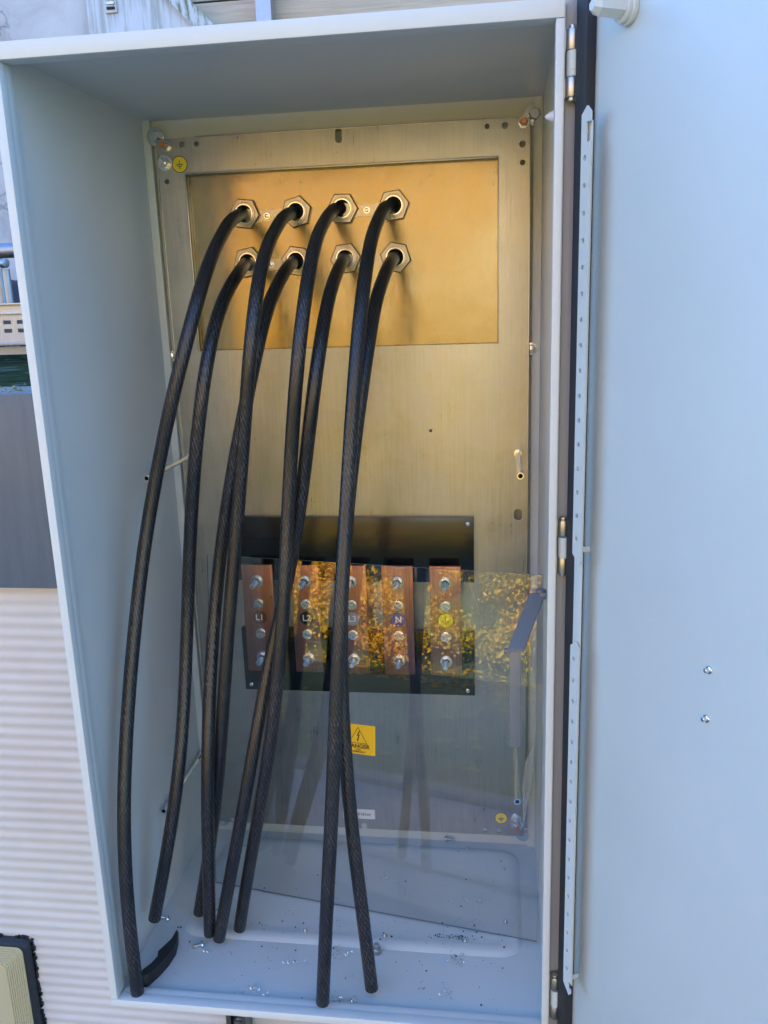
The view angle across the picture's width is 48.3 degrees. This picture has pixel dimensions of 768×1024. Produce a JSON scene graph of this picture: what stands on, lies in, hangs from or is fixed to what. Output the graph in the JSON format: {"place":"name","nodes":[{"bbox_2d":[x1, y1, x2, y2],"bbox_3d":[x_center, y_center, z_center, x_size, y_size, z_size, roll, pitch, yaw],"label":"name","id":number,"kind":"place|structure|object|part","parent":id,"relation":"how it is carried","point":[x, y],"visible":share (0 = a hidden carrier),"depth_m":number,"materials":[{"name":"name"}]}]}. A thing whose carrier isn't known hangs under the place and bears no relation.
{"place":"outdoors","nodes":[
{"label":"outdoors","id":0,"kind":"place"},
{"bbox_2d":[0,345,30,386],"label":"flat roof","id":1,"kind":"structure","parent":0,"point":[14,370],"depth_m":2.34,"materials":[{"name":"fabric"}]},
{"bbox_2d":[0,243,13,346],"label":"handrail","id":2,"kind":"object","parent":1,"relation":"on","point":[6,250],"visible":0.05,"depth_m":3.00,"materials":[{"name":"silver metal"}]},
{"bbox_2d":[0,258,19,345],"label":"pipe bracket","id":3,"kind":"object","parent":1,"relation":"on","point":[4,263],"visible":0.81,"depth_m":2.95,"materials":[{"name":"silver metal"}]},
{"bbox_2d":[0,303,26,354],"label":"cable tray","id":4,"kind":"object","parent":1,"relation":"on","point":[11,328],"visible":0.02,"depth_m":2.76,"materials":[{"name":"grey"}]},
{"bbox_2d":[11,280,19,302],"bbox_3d":[-1.490,-0.848,3.620,0.320,0.379,0.280,0,14,8],"label":"tarpaulin bundle","id":5,"kind":"object","parent":1,"relation":"on","point":[15,289],"visible":0.06,"depth_m":3.49,"materials":[{"name":"blue"}]},
{"bbox_2d":[0,0,88,279],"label":"rendered wall","id":6,"kind":"structure","parent":1,"relation":"on","point":[26,19],"depth_m":3.96,"materials":[{"name":"white paint"}]},
{"bbox_2d":[86,0,213,33],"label":"panel wall","id":7,"kind":"structure","parent":1,"relation":"on","point":[108,16],"depth_m":3.87,"materials":[{"name":"white"}]},
{"bbox_2d":[255,0,274,20],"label":"steel post","id":8,"kind":"object","parent":7,"relation":"attached to","point":[265,10],"depth_m":3.84,"materials":[{"name":"white metal"}]},
{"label":"road","id":9,"kind":"structure","parent":0,"visible":0},
{"bbox_2d":[0,588,254,1023],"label":"ribbed wall","id":10,"kind":"structure","parent":9,"relation":"on","point":[48,899],"depth_m":1.72,"materials":[{"name":"white metal"}]},
{"bbox_2d":[0,933,46,1023],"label":"bulkhead light","id":11,"kind":"object","parent":10,"relation":"attached to","point":[21,1001],"visible":1,"depth_m":1.80,"materials":[{"name":"grey plastic"}]},
{"bbox_2d":[0,392,56,587],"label":"fascia panel","id":12,"kind":"structure","parent":10,"relation":"on","point":[26,557],"depth_m":1.52,"materials":[{"name":"grey metal"}]},
{"bbox_2d":[0,386,31,392],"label":"roof coping","id":13,"kind":"object","parent":12,"relation":"attached to","point":[26,388],"depth_m":1.60,"materials":[{"name":"grey"}]},
{"bbox_2d":[0,386,24,392],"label":"leaf litter","id":14,"kind":"object","parent":13,"relation":"on","point":[12,388],"visible":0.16,"depth_m":1.58,"materials":[{"name":"green"}]},
{"bbox_2d":[226,1015,252,1023],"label":"support strut","id":15,"kind":"object","parent":10,"relation":"attached to","point":[237,1020],"visible":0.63,"depth_m":1.73,"materials":[{"name":"grey metal"}]},
{"bbox_2d":[0,0,767,1023],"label":"electrical cabinet","id":16,"kind":"object","parent":15,"relation":"attached to","point":[568,394],"visible":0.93,"depth_m":1.18,"materials":[{"name":"silver metal"}]},
{"bbox_2d":[142,930,178,986],"bbox_3d":[-0.329,0.663,1.268,0.021,0.017,0.106,3,15,20],"label":"rubber scrap","id":17,"kind":"object","parent":16,"relation":"in","point":[154,970],"visible":0.83,"depth_m":1.26,"materials":[{"name":"black rubber"}]},
{"bbox_2d":[161,914,170,922],"bbox_3d":[-0.352,0.646,1.363,0.025,0.012,0.012,0,14,8],"label":"loose screw","id":18,"kind":"object","parent":16,"relation":"in","point":[167,918],"visible":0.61,"depth_m":1.36,"materials":[{"name":"silver metal"}]},
{"bbox_2d":[117,207,247,997],"bbox_3d":[-0.259,0.110,1.245,0.093,1.086,0.418,5,16,27],"label":"power cable","id":19,"kind":"object","parent":16,"relation":"attached to","point":[230,221],"visible":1,"depth_m":1.16,"materials":[{"name":"black rubber"}]},
{"bbox_2d":[192,940,204,948],"bbox_3d":[-0.282,0.659,1.304,0.019,0.012,0.012,-2,14,-1],"label":"loose screw","id":20,"kind":"object","parent":16,"relation":"in","point":[202,944],"visible":1,"depth_m":1.30,"materials":[{"name":"silver metal"}]},
{"bbox_2d":[148,256,251,922],"bbox_3d":[-0.239,0.111,1.278,0.109,0.961,0.342,6,16,29],"label":"power cable","id":21,"kind":"object","parent":16,"relation":"attached to","point":[215,324],"visible":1,"depth_m":1.22,"materials":[{"name":"black rubber"}]},
{"bbox_2d":[193,205,299,916],"bbox_3d":[-0.166,0.094,1.279,0.148,1.075,0.299,10,18,41],"label":"power cable","id":22,"kind":"object","parent":16,"relation":"in","point":[282,218],"visible":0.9,"depth_m":1.18,"materials":[{"name":"black rubber"}]},
{"bbox_2d":[231,979,267,996],"bbox_3d":[-0.197,0.679,1.209,0.063,0.009,0.038,4,15,24],"label":"metal swarf","id":23,"kind":"object","parent":16,"relation":"in","point":[253,989],"visible":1,"depth_m":1.22,"materials":[{"name":"white metal"}]},
{"bbox_2d":[201,255,300,937],"bbox_3d":[-0.166,0.132,1.285,0.109,1.007,0.321,7,16,32],"label":"power cable","id":24,"kind":"object","parent":16,"relation":"in","point":[289,266],"visible":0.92,"depth_m":1.22,"materials":[{"name":"black rubber"}]},
{"bbox_2d":[213,252,349,943],"bbox_3d":[-0.105,0.137,1.258,0.153,1.010,0.352,10,18,40],"label":"power cable","id":25,"kind":"object","parent":16,"relation":"in","point":[316,369],"visible":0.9,"depth_m":1.20,"materials":[{"name":"black rubber"}]},
{"bbox_2d":[234,201,345,932],"bbox_3d":[-0.100,0.098,1.265,0.141,1.084,0.313,9,18,39],"label":"power cable","id":26,"kind":"object","parent":16,"relation":"in","point":[331,212],"visible":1,"depth_m":1.16,"materials":[{"name":"black rubber"}]},
{"bbox_2d":[333,945,353,957],"bbox_3d":[-0.061,0.657,1.277,0.033,0.010,0.028,0,14,8],"label":"metal swarf","id":27,"kind":"object","parent":16,"relation":"in","point":[341,952],"visible":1,"depth_m":1.28,"materials":[{"name":"white metal"}]},
{"bbox_2d":[332,991,357,1002],"bbox_3d":[-0.055,0.679,1.188,0.040,0.011,0.022,3,15,18],"label":"metal swarf","id":28,"kind":"object","parent":16,"relation":"in","point":[347,998],"visible":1,"depth_m":1.19,"materials":[{"name":"white metal"}]},
{"bbox_2d":[177,837,527,1005],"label":"dirt crumbs","id":29,"kind":"object","parent":16,"relation":"on","point":[383,932],"visible":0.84,"depth_m":1.31,"materials":[{"name":"black"}]},
{"bbox_2d":[316,198,398,1007],"bbox_3d":[-0.019,0.107,1.219,0.057,1.086,0.403,3,15,19],"label":"power cable","id":30,"kind":"object","parent":16,"relation":"attached to","point":[384,209],"visible":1,"depth_m":1.09,"materials":[{"name":"black rubber"}]},
{"bbox_2d":[340,251,400,993],"bbox_3d":[-0.014,0.138,1.247,0.053,1.010,0.364,1,14,12],"label":"power cable","id":31,"kind":"object","parent":16,"relation":"in","point":[386,270],"visible":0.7,"depth_m":1.14,"materials":[{"name":"black rubber"}]},
{"bbox_2d":[207,555,542,941],"bbox_3d":[-0.026,0.357,1.327,0.537,0.557,0.066,2,14,17],"label":"acrylic sheet","id":32,"kind":"object","parent":16,"relation":"on","point":[363,739],"visible":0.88,"depth_m":1.33,"materials":[{"name":"clear plastic"}]},
{"bbox_2d":[373,942,380,955],"bbox_3d":[-0.011,0.651,1.279,0.014,0.015,0.014,0,14,8],"label":"loose bolt","id":33,"kind":"object","parent":16,"relation":"in","point":[377,949],"visible":0.93,"depth_m":1.27,"materials":[{"name":"silver metal"}]},
{"bbox_2d":[419,980,452,999],"bbox_3d":[0.075,0.670,1.202,0.053,0.009,0.020,6,16,29],"label":"metal swarf","id":34,"kind":"object","parent":16,"relation":"in","point":[438,992],"visible":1,"depth_m":1.20,"materials":[{"name":"white metal"}]},
{"bbox_2d":[445,835,454,841],"bbox_3d":[0.118,0.585,1.533,0.019,0.012,0.012,0,14,8],"label":"loose screw","id":35,"kind":"object","parent":16,"relation":"in","point":[447,838],"visible":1,"depth_m":1.53,"materials":[{"name":"silver metal"}]},
{"bbox_2d":[445,950,464,968],"bbox_3d":[0.106,0.657,1.258,0.034,0.009,0.035,9,18,39],"label":"metal swarf","id":36,"kind":"object","parent":16,"relation":"in","point":[455,960],"visible":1,"depth_m":1.25,"materials":[{"name":"white metal"}]},
{"bbox_2d":[460,894,490,909],"bbox_3d":[0.149,0.622,1.372,0.048,0.010,0.045,-12,17,-37],"label":"metal swarf","id":37,"kind":"object","parent":16,"relation":"on","point":[472,899],"visible":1,"depth_m":1.37,"materials":[{"name":"white metal"}]},
{"bbox_3d":[0.312,0.162,0.700,0.058,1.283,0.606,-7,15,-19],"label":"door","id":38,"kind":"part","parent":16,"relation":"part of","materials":[{"name":"grey metal"}]},
{"bbox_2d":[254,1018,327,1023],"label":"smooth wall","id":39,"kind":"structure","parent":9,"relation":"on","point":[265,1021],"depth_m":1.76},
{"label":"ground","id":40,"kind":"structure","parent":0,"visible":0},
{"bbox_2d":[190,0,520,24],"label":"timber wall","id":41,"kind":"structure","parent":40,"relation":"on","point":[214,12],"depth_m":3.90,"materials":[{"name":"beige"}]}
]}

